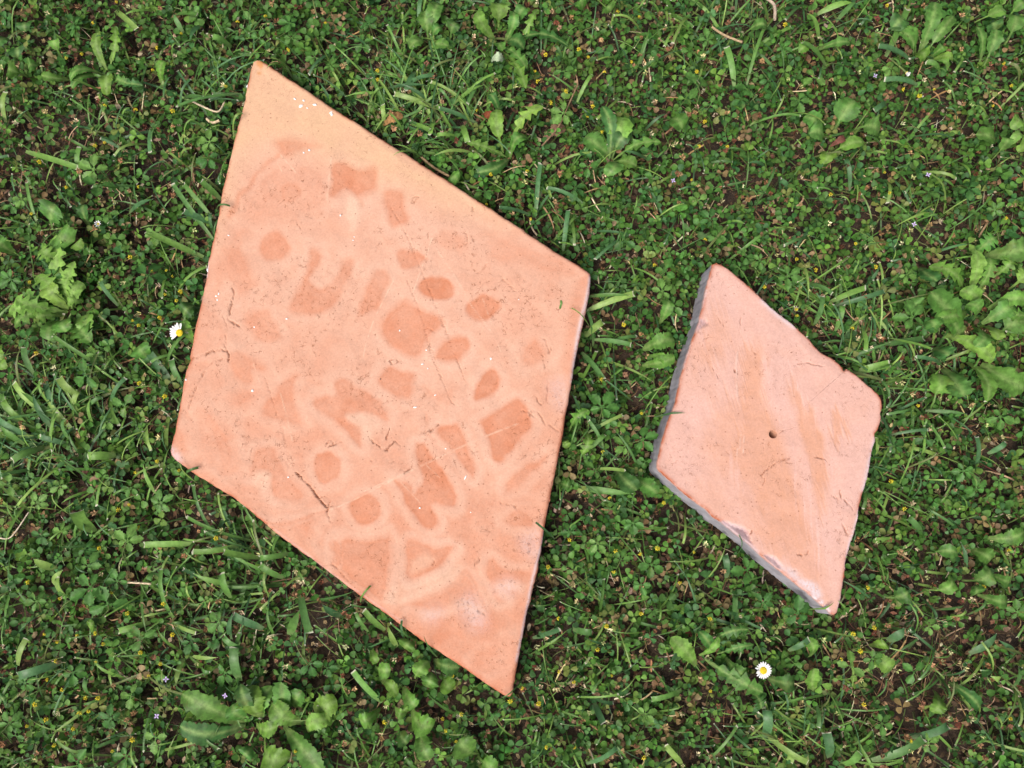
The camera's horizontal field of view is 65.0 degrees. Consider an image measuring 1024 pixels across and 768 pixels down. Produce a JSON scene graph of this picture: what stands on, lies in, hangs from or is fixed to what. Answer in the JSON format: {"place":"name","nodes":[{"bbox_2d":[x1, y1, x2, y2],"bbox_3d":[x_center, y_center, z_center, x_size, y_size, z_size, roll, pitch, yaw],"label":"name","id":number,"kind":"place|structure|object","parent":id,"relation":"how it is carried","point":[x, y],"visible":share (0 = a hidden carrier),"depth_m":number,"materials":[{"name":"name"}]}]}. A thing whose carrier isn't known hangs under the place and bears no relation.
{"place":"outdoors","nodes":[
{"label":"outdoors","id":0,"kind":"place"},
{"bbox_2d":[0,0,1023,767],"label":"ground","id":1,"kind":"structure","parent":0,"point":[730,198],"depth_m":0.97,"materials":[{"name":"plant"}]},
{"bbox_2d":[0,711,23,742],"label":"cinquefoil","id":2,"kind":"object","parent":1,"relation":"on","point":[16,717],"visible":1,"depth_m":0.89,"materials":[{"name":"green plant"}]},
{"bbox_2d":[0,21,69,81],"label":"round leaf plant","id":3,"kind":"object","parent":1,"relation":"on","point":[12,70],"visible":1,"depth_m":0.99,"materials":[{"name":"plant"}]},
{"bbox_2d":[23,591,53,614],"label":"cinquefoil","id":4,"kind":"object","parent":1,"relation":"on","point":[29,601],"visible":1,"depth_m":0.90,"materials":[{"name":"green plant"}]},
{"bbox_2d":[31,519,54,544],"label":"cinquefoil","id":5,"kind":"object","parent":1,"relation":"on","point":[42,540],"visible":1,"depth_m":0.91,"materials":[{"name":"green plant"}]},
{"bbox_2d":[0,199,89,260],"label":"round leaf plant","id":6,"kind":"object","parent":1,"relation":"on","point":[50,211],"visible":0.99,"depth_m":0.96,"materials":[{"name":"plant"}]},
{"bbox_2d":[9,235,93,342],"bbox_3d":[-0.542,-0.112,0.956,0.107,0.035,0.134,0,82,0],"label":"dandelion rosette","id":7,"kind":"object","parent":1,"relation":"on","point":[70,289],"visible":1,"depth_m":0.95,"materials":[{"name":"green plant"}]},
{"bbox_2d":[67,749,86,767],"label":"cinquefoil","id":8,"kind":"object","parent":1,"relation":"on","point":[81,754],"visible":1,"depth_m":0.88,"materials":[{"name":"green plant"}]},
{"bbox_2d":[80,552,103,580],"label":"cinquefoil","id":9,"kind":"object","parent":1,"relation":"on","point":[93,557],"visible":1,"depth_m":0.91,"materials":[{"name":"green plant"}]},
{"bbox_2d":[70,566,118,605],"bbox_3d":[-0.469,0.229,0.905,0.049,0.031,0.038,-25,72,-3],"label":"cinquefoil","id":10,"kind":"object","parent":1,"relation":"on","point":[78,593],"visible":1,"depth_m":0.89,"materials":[{"name":"green plant"}]},
{"bbox_2d":[78,154,123,181],"bbox_3d":[-0.502,-0.256,0.976,0.046,0.026,0.035,28,84,-6],"label":"cinquefoil","id":11,"kind":"object","parent":1,"relation":"on","point":[85,164],"visible":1,"depth_m":0.96,"materials":[{"name":"green plant"}]},
{"bbox_2d":[69,26,142,95],"bbox_3d":[-0.508,-0.386,0.996,0.082,0.031,0.094,-27,83,-4],"label":"dandelion rosette","id":12,"kind":"object","parent":1,"relation":"on","point":[77,71],"visible":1,"depth_m":0.99,"materials":[{"name":"green plant"}]},
{"bbox_2d":[89,586,129,623],"bbox_3d":[-0.454,0.247,0.906,0.038,0.035,0.037,-43,84,-5],"label":"cinquefoil","id":13,"kind":"object","parent":1,"relation":"on","point":[98,609],"visible":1,"depth_m":0.90,"materials":[{"name":"green plant"}]},
{"bbox_2d":[104,568,137,592],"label":"cinquefoil","id":14,"kind":"object","parent":1,"relation":"on","point":[113,574],"visible":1,"depth_m":0.90,"materials":[{"name":"green plant"}]},
{"bbox_2d":[145,718,170,753],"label":"cinquefoil","id":15,"kind":"object","parent":1,"relation":"on","point":[149,736],"visible":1,"depth_m":0.88,"materials":[{"name":"green plant"}]},
{"bbox_2d":[130,301,194,359],"bbox_3d":[-0.402,-0.054,0.949,0.039,0.030,0.091,44,84,6],"label":"broad leaf","id":16,"kind":"object","parent":1,"relation":"on","point":[141,351],"visible":0.98,"depth_m":0.94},
{"bbox_2d":[151,489,173,519],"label":"cinquefoil","id":17,"kind":"object","parent":1,"relation":"on","point":[166,498],"visible":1,"depth_m":0.92,"materials":[{"name":"green plant"}]},
{"bbox_2d":[170,323,195,339],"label":"daisy","id":18,"kind":"object","parent":1,"relation":"on","point":[176,330],"visible":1,"depth_m":0.94,"materials":[{"name":"white plant"}]},
{"bbox_2d":[181,629,203,654],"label":"cinquefoil","id":19,"kind":"object","parent":1,"relation":"on","point":[188,648],"visible":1,"depth_m":0.89,"materials":[{"name":"green plant"}]},
{"bbox_2d":[207,599,232,632],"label":"cinquefoil","id":20,"kind":"object","parent":1,"relation":"on","point":[211,627],"visible":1,"depth_m":0.90,"materials":[{"name":"green plant"}]},
{"bbox_2d":[180,682,337,767],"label":"broad leaf rosette","id":21,"kind":"object","parent":1,"relation":"on","point":[253,700],"visible":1,"depth_m":0.88,"materials":[{"name":"plant"}]},
{"bbox_2d":[298,647,322,676],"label":"cinquefoil","id":22,"kind":"object","parent":1,"relation":"on","point":[311,670],"visible":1,"depth_m":0.90,"materials":[{"name":"green plant"}]},
{"bbox_2d":[171,60,590,696],"bbox_3d":[-0.156,-0.025,0.944,0.452,0.040,0.674,11,82,1],"label":"tile","id":23,"kind":"object","parent":1,"relation":"on","point":[379,372],"visible":1,"depth_m":0.92,"materials":[{"name":"ceramic"}]},
{"bbox_2d":[358,705,434,760],"bbox_3d":[-0.120,0.374,0.889,0.094,0.033,0.048,28,83,4],"label":"spoon leaf plant","id":24,"kind":"object","parent":1,"relation":"on","point":[422,726],"visible":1,"depth_m":0.88,"materials":[{"name":"plant"}]},
{"bbox_2d":[369,638,459,710],"bbox_3d":[-0.106,0.316,0.895,0.092,0.036,0.078,-21,83,-3],"label":"spoon leaf plant","id":25,"kind":"object","parent":1,"relation":"on","point":[446,666],"visible":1,"depth_m":0.89,"materials":[{"name":"plant"}]},
{"bbox_2d":[408,2,460,48],"bbox_3d":[-0.097,-0.438,1.002,0.054,0.034,0.070,37,84,5],"label":"spoon leaf plant","id":26,"kind":"object","parent":1,"relation":"on","point":[429,16],"visible":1,"depth_m":0.99,"materials":[{"name":"plant"}]},
{"bbox_2d":[451,735,518,767],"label":"spoon leaf plant","id":27,"kind":"object","parent":1,"relation":"on","point":[464,747],"visible":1,"depth_m":0.88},
{"bbox_2d":[467,92,542,175],"bbox_3d":[-0.014,-0.301,0.984,0.068,0.032,0.110,24,83,3],"label":"hawkbit rosette","id":28,"kind":"object","parent":1,"relation":"on","point":[495,120],"visible":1,"depth_m":0.98,"materials":[{"name":"green plant"}]},
{"bbox_2d":[0,0,1023,767],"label":"clover cover","id":29,"kind":"object","parent":1,"relation":"on","point":[32,548],"visible":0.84,"depth_m":0.96,"materials":[{"name":"green plant"}]},
{"bbox_2d":[0,265,27,290],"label":"cinquefoil","id":30,"kind":"object","parent":29,"relation":"on","point":[3,282],"visible":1,"depth_m":0.96,"materials":[{"name":"green plant"}]},
{"bbox_2d":[0,473,28,496],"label":"clover","id":31,"kind":"object","parent":29,"relation":"on","point":[10,490],"visible":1,"depth_m":0.92,"materials":[{"name":"green plant"}]},
{"bbox_2d":[18,327,46,350],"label":"cinquefoil","id":32,"kind":"object","parent":29,"relation":"on","point":[23,334],"visible":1,"depth_m":0.95,"materials":[{"name":"green plant"}]},
{"bbox_2d":[30,493,48,514],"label":"cinquefoil","id":33,"kind":"object","parent":29,"relation":"on","point":[42,497],"visible":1,"depth_m":0.92,"materials":[{"name":"green plant"}]},
{"bbox_2d":[55,664,86,686],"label":"cinquefoil","id":34,"kind":"object","parent":29,"relation":"on","point":[80,674],"visible":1,"depth_m":0.89,"materials":[{"name":"green plant"}]},
{"bbox_2d":[73,351,106,387],"bbox_3d":[-0.489,-0.018,0.933,0.032,0.016,0.051,19,82,3],"label":"clover","id":35,"kind":"object","parent":29,"relation":"on","point":[79,380],"visible":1,"depth_m":0.93,"materials":[{"name":"green plant"}]},
{"bbox_2d":[83,176,115,196],"bbox_3d":[-0.496,-0.235,0.965,0.034,0.036,0.027,23,83,3],"label":"clover","id":36,"kind":"object","parent":29,"relation":"on","point":[96,191],"visible":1,"depth_m":0.96,"materials":[{"name":"green plant"}]},
{"bbox_2d":[95,413,121,433],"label":"cinquefoil","id":37,"kind":"object","parent":29,"relation":"on","point":[109,425],"visible":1,"depth_m":0.93,"materials":[{"name":"green plant"}]},
{"bbox_2d":[98,704,130,728],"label":"cinquefoil","id":38,"kind":"object","parent":29,"relation":"on","point":[103,716],"visible":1,"depth_m":0.88,"materials":[{"name":"green plant"}]},
{"bbox_2d":[113,737,134,767],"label":"cinquefoil","id":39,"kind":"object","parent":29,"relation":"on","point":[117,756],"visible":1,"depth_m":0.88,"materials":[{"name":"green plant"}]},
{"bbox_2d":[112,394,139,417],"bbox_3d":[-0.449,0.023,0.941,0.030,0.022,0.026,-27,83,-4],"label":"clover","id":40,"kind":"object","parent":29,"relation":"on","point":[127,399],"visible":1,"depth_m":0.94,"materials":[{"name":"green plant"}]},
{"bbox_2d":[113,523,142,563],"bbox_3d":[-0.428,0.179,0.907,0.031,0.022,0.042,-13,82,-2],"label":"cinquefoil","id":41,"kind":"object","parent":29,"relation":"on","point":[130,531],"visible":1,"depth_m":0.90,"materials":[{"name":"green plant"}]},
{"bbox_2d":[120,683,149,708],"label":"cinquefoil","id":42,"kind":"object","parent":29,"relation":"on","point":[129,702],"visible":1,"depth_m":0.89,"materials":[{"name":"green plant"}]},
{"bbox_2d":[129,626,166,651],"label":"cinquefoil","id":43,"kind":"object","parent":29,"relation":"on","point":[134,631],"visible":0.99,"depth_m":0.90,"materials":[{"name":"green plant"}]},
{"bbox_2d":[134,264,166,306],"bbox_3d":[-0.429,-0.122,0.951,0.040,0.021,0.049,-24,83,-3],"label":"cinquefoil","id":44,"kind":"object","parent":29,"relation":"on","point":[142,270],"visible":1,"depth_m":0.95,"materials":[{"name":"green plant"}]},
{"bbox_2d":[196,151,219,169],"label":"cinquefoil","id":45,"kind":"object","parent":29,"relation":"on","point":[201,162],"visible":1,"depth_m":0.98,"materials":[{"name":"green plant"}]},
{"bbox_2d":[204,638,225,662],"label":"cinquefoil","id":46,"kind":"object","parent":29,"relation":"on","point":[214,644],"visible":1,"depth_m":0.90,"materials":[{"name":"green plant"}]},
{"bbox_2d":[216,664,232,686],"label":"cinquefoil","id":47,"kind":"object","parent":29,"relation":"on","point":[220,680],"visible":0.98,"depth_m":0.89,"materials":[{"name":"green plant"}]},
{"bbox_2d":[277,15,304,31],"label":"cinquefoil","id":48,"kind":"object","parent":29,"relation":"on","point":[286,28],"visible":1,"depth_m":1.00,"materials":[{"name":"green plant"}]},
{"bbox_2d":[0,0,1023,767],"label":"spent flower heads","id":49,"kind":"object","parent":29,"relation":"on","point":[534,668],"visible":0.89,"depth_m":0.94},
{"bbox_2d":[550,98,572,123],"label":"cinquefoil","id":50,"kind":"object","parent":29,"relation":"on","point":[557,117],"visible":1,"depth_m":0.98,"materials":[{"name":"green plant"}]},
{"bbox_2d":[586,532,606,553],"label":"cinquefoil","id":51,"kind":"object","parent":29,"relation":"on","point":[601,548],"visible":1,"depth_m":0.91,"materials":[{"name":"green plant"}]},
{"bbox_2d":[589,391,618,428],"bbox_3d":[0.108,0.031,0.935,0.034,0.024,0.044,-6,82,-1],"label":"cinquefoil","id":52,"kind":"object","parent":29,"relation":"on","point":[608,397],"visible":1,"depth_m":0.93,"materials":[{"name":"green plant"}]},
{"bbox_2d":[574,0,687,129],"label":"broad leaf","id":53,"kind":"object","parent":29,"relation":"on","point":[678,121],"visible":1,"depth_m":0.98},
{"bbox_2d":[624,505,643,534],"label":"cinquefoil","id":54,"kind":"object","parent":29,"relation":"on","point":[633,529],"visible":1,"depth_m":0.92,"materials":[{"name":"green plant"}]},
{"bbox_2d":[633,573,650,595],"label":"cinquefoil","id":55,"kind":"object","parent":29,"relation":"on","point":[643,592],"visible":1,"depth_m":0.90,"materials":[{"name":"green plant"}]},
{"bbox_2d":[631,702,656,722],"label":"cinquefoil","id":56,"kind":"object","parent":29,"relation":"on","point":[652,712],"visible":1,"depth_m":0.89,"materials":[{"name":"green plant"}]},
{"bbox_2d":[638,551,663,578],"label":"cinquefoil","id":57,"kind":"object","parent":29,"relation":"on","point":[658,569],"visible":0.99,"depth_m":0.91,"materials":[{"name":"green plant"}]},
{"bbox_2d":[655,258,674,278],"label":"cinquefoil","id":58,"kind":"object","parent":29,"relation":"on","point":[668,263],"visible":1,"depth_m":0.95,"materials":[{"name":"green plant"}]},
{"bbox_2d":[685,72,708,112],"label":"cinquefoil","id":59,"kind":"object","parent":29,"relation":"on","point":[690,76],"visible":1,"depth_m":0.98,"materials":[{"name":"green plant"}]},
{"bbox_2d":[700,208,717,229],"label":"cinquefoil","id":60,"kind":"object","parent":29,"relation":"on","point":[706,214],"visible":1,"depth_m":0.96,"materials":[{"name":"green plant"}]},
{"bbox_2d":[734,83,762,102],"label":"cinquefoil","id":61,"kind":"object","parent":29,"relation":"on","point":[741,86],"visible":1,"depth_m":0.99,"materials":[{"name":"green plant"}]},
{"bbox_2d":[747,69,778,92],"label":"cinquefoil","id":62,"kind":"object","parent":29,"relation":"on","point":[764,81],"visible":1,"depth_m":0.99,"materials":[{"name":"green plant"}]},
{"bbox_2d":[755,662,771,678],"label":"daisy","id":63,"kind":"object","parent":29,"relation":"on","point":[763,671],"visible":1,"depth_m":0.88,"materials":[{"name":"white plant"}]},
{"bbox_2d":[740,18,849,52],"bbox_3d":[0.351,-0.425,1.000,0.128,0.036,0.028,14,82,2],"label":"broad leaf","id":64,"kind":"object","parent":29,"relation":"on","point":[761,23],"visible":1,"depth_m":0.99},
{"bbox_2d":[783,595,809,631],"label":"cinquefoil","id":65,"kind":"object","parent":29,"relation":"on","point":[801,604],"visible":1,"depth_m":0.89,"materials":[{"name":"green plant"}]},
{"bbox_2d":[784,93,809,114],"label":"cinquefoil","id":66,"kind":"object","parent":29,"relation":"on","point":[801,107],"visible":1,"depth_m":0.99,"materials":[{"name":"green plant"}]},
{"bbox_2d":[803,69,825,85],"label":"cinquefoil","id":67,"kind":"object","parent":29,"relation":"on","point":[808,81],"visible":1,"depth_m":0.99,"materials":[{"name":"green plant"}]},
{"bbox_2d":[803,637,895,690],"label":"hawkbit leaves","id":68,"kind":"object","parent":29,"relation":"on","point":[886,665],"visible":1,"depth_m":0.89,"materials":[{"name":"green plant"}]},
{"bbox_2d":[859,714,892,736],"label":"cinquefoil","id":69,"kind":"object","parent":29,"relation":"on","point":[888,726],"visible":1,"depth_m":0.88,"materials":[{"name":"green plant"}]},
{"bbox_2d":[892,299,924,338],"bbox_3d":[0.468,-0.072,0.948,0.035,0.029,0.054,-21,84,-11],"label":"cinquefoil","id":70,"kind":"object","parent":29,"relation":"on","point":[911,308],"visible":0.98,"depth_m":0.94,"materials":[{"name":"green plant"}]},
{"bbox_2d":[951,452,974,481],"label":"cinquefoil","id":71,"kind":"object","parent":29,"relation":"on","point":[961,476],"visible":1,"depth_m":0.92,"materials":[{"name":"green plant"}]},
{"bbox_2d":[971,232,1023,262],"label":"broad leaf","id":72,"kind":"object","parent":29,"relation":"on","point":[1013,250],"visible":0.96,"depth_m":0.95,"materials":[{"name":"plant"}]},
{"bbox_2d":[985,398,1013,429],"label":"cinquefoil","id":73,"kind":"object","parent":29,"relation":"on","point":[1001,424],"visible":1,"depth_m":0.93,"materials":[{"name":"green plant"}]},
{"bbox_2d":[976,113,1023,159],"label":"plantain leaves","id":74,"kind":"object","parent":29,"relation":"on","point":[986,134],"visible":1,"depth_m":0.97,"materials":[{"name":"green plant"}]},
{"bbox_2d":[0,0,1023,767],"bbox_3d":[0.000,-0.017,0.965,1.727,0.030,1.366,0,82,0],"label":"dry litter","id":75,"kind":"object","parent":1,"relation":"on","point":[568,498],"visible":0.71,"depth_m":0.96,"materials":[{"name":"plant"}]},
{"bbox_2d":[50,479,77,495],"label":"cinquefoil","id":76,"kind":"object","parent":75,"relation":"on","point":[53,489],"visible":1,"depth_m":0.92,"materials":[{"name":"green plant"}]},
{"bbox_2d":[197,129,231,155],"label":"cinquefoil","id":77,"kind":"object","parent":75,"relation":"on","point":[208,134],"visible":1,"depth_m":0.98,"materials":[{"name":"green plant"}]},
{"bbox_2d":[764,266,802,289],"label":"cinquefoil","id":78,"kind":"object","parent":75,"relation":"on","point":[795,277],"visible":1,"depth_m":0.95,"materials":[{"name":"green plant"}]},
{"bbox_2d":[837,651,864,684],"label":"cinquefoil","id":79,"kind":"object","parent":75,"relation":"on","point":[859,672],"visible":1,"depth_m":0.89,"materials":[{"name":"green plant"}]},
{"bbox_2d":[964,475,986,497],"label":"cinquefoil","id":80,"kind":"object","parent":75,"relation":"on","point":[970,491],"visible":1,"depth_m":0.92,"materials":[{"name":"green plant"}]},
{"bbox_2d":[0,0,1023,767],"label":"straw bits","id":81,"kind":"object","parent":1,"relation":"on","point":[574,388],"visible":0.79,"depth_m":0.95,"materials":[{"name":"plant"}]},
{"bbox_2d":[473,2,568,88],"bbox_3d":[0.012,-0.428,1.000,0.081,0.036,0.119,-37,84,-5],"label":"broad leaf rosette","id":82,"kind":"object","parent":1,"relation":"on","point":[499,11],"visible":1,"depth_m":0.99,"materials":[{"name":"plant"}]},
{"bbox_2d":[563,181,584,201],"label":"cinquefoil","id":83,"kind":"object","parent":1,"relation":"on","point":[570,187],"visible":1,"depth_m":0.97,"materials":[{"name":"green plant"}]},
{"bbox_2d":[559,408,594,491],"bbox_3d":[0.073,0.078,0.930,0.036,0.031,0.099,16,82,2],"label":"hawkbit rosette","id":84,"kind":"object","parent":1,"relation":"on","point":[587,441],"visible":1,"depth_m":0.93,"materials":[{"name":"green plant"}]},
{"bbox_2d":[584,461,605,481],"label":"cinquefoil","id":85,"kind":"object","parent":1,"relation":"on","point":[592,466],"visible":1,"depth_m":0.93,"materials":[{"name":"green plant"}]},
{"bbox_2d":[583,106,660,175],"bbox_3d":[0.124,-0.288,0.980,0.085,0.034,0.075,38,84,5],"label":"spoon leaf plant","id":86,"kind":"object","parent":1,"relation":"on","point":[618,130],"visible":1,"depth_m":0.97,"materials":[{"name":"plant"}]},
{"bbox_2d":[613,435,632,460],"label":"cinquefoil","id":87,"kind":"object","parent":1,"relation":"on","point":[618,449],"visible":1,"depth_m":0.93,"materials":[{"name":"green plant"}]},
{"bbox_2d":[628,427,658,461],"bbox_3d":[0.148,0.070,0.920,0.028,0.023,0.044,21,83,3],"label":"cinquefoil","id":88,"kind":"object","parent":1,"relation":"on","point":[650,436],"visible":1,"depth_m":0.92,"materials":[{"name":"green plant"}]},
{"bbox_2d":[614,300,674,497],"bbox_3d":[0.157,0.014,0.938,0.053,0.035,0.232,8,82,1],"label":"broad leaf rosette","id":89,"kind":"object","parent":1,"relation":"on","point":[628,483],"visible":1,"depth_m":0.94,"materials":[{"name":"plant"}]},
{"bbox_2d":[652,278,671,305],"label":"cinquefoil","id":90,"kind":"object","parent":1,"relation":"on","point":[661,283],"visible":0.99,"depth_m":0.95,"materials":[{"name":"green plant"}]},
{"bbox_2d":[669,624,794,708],"bbox_3d":[0.248,0.304,0.898,0.144,0.034,0.069,32,83,4],"label":"dandelion rosette","id":91,"kind":"object","parent":1,"relation":"on","point":[683,648],"visible":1,"depth_m":0.89,"materials":[{"name":"green plant"}]},
{"bbox_2d":[730,554,755,584],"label":"cinquefoil","id":92,"kind":"object","parent":1,"relation":"on","point":[737,570],"visible":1,"depth_m":0.90,"materials":[{"name":"green plant"}]},
{"bbox_2d":[754,593,772,616],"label":"cinquefoil","id":93,"kind":"object","parent":1,"relation":"on","point":[767,598],"visible":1,"depth_m":0.90,"materials":[{"name":"green plant"}]},
{"bbox_2d":[649,263,881,614],"bbox_3d":[0.293,0.059,0.926,0.239,0.039,0.350,17,82,2],"label":"tile","id":94,"kind":"object","parent":1,"relation":"on","point":[764,441],"visible":1,"depth_m":0.91,"materials":[{"name":"ceramic"}]},
{"bbox_2d":[803,97,880,164],"bbox_3d":[0.403,-0.311,0.985,0.089,0.030,0.068,-21,83,-3],"label":"round leaf plant","id":95,"kind":"object","parent":1,"relation":"on","point":[846,109],"visible":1,"depth_m":0.98,"materials":[{"name":"plant"}]},
{"bbox_2d":[851,646,882,669],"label":"cinquefoil","id":96,"kind":"object","parent":1,"relation":"on","point":[878,657],"visible":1,"depth_m":0.89,"materials":[{"name":"green plant"}]},
{"bbox_2d":[902,662,924,683],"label":"cinquefoil","id":97,"kind":"object","parent":1,"relation":"on","point":[909,679],"visible":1,"depth_m":0.89,"materials":[{"name":"green plant"}]},
{"bbox_2d":[889,2,955,69],"bbox_3d":[0.509,-0.430,1.002,0.085,0.033,0.088,0,82,0],"label":"spoon leaf plant","id":98,"kind":"object","parent":1,"relation":"on","point":[932,23],"visible":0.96,"depth_m":0.99,"materials":[{"name":"plant"}]},
{"bbox_2d":[914,187,939,201],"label":"cinquefoil","id":99,"kind":"object","parent":1,"relation":"on","point":[934,194],"visible":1,"depth_m":0.96,"materials":[{"name":"green plant"}]},
{"bbox_2d":[923,733,938,751],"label":"cinquefoil","id":100,"kind":"object","parent":1,"relation":"on","point":[935,739],"visible":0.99,"depth_m":0.88,"materials":[{"name":"green plant"}]},
{"bbox_2d":[885,527,1023,714],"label":"spoon leaf plant","id":101,"kind":"object","parent":1,"relation":"on","point":[985,575],"visible":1,"depth_m":0.90,"materials":[{"name":"plant"}]},
{"bbox_2d":[896,250,1023,401],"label":"plantain rosette","id":102,"kind":"object","parent":1,"relation":"on","point":[951,314],"visible":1,"depth_m":0.94,"materials":[{"name":"green plant"}]},
{"bbox_2d":[952,181,980,200],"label":"cinquefoil","id":103,"kind":"object","parent":1,"relation":"on","point":[970,194],"visible":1,"depth_m":0.97,"materials":[{"name":"green plant"}]},
{"bbox_2d":[974,0,1023,65],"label":"spoon leaf plant","id":104,"kind":"object","parent":1,"relation":"on","point":[995,39],"visible":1,"depth_m":1.00,"materials":[{"name":"plant"}]},
{"bbox_2d":[1006,599,1023,622],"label":"cinquefoil","id":105,"kind":"object","parent":1,"relation":"on","point":[1016,604],"visible":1,"depth_m":0.90,"materials":[{"name":"green plant"}]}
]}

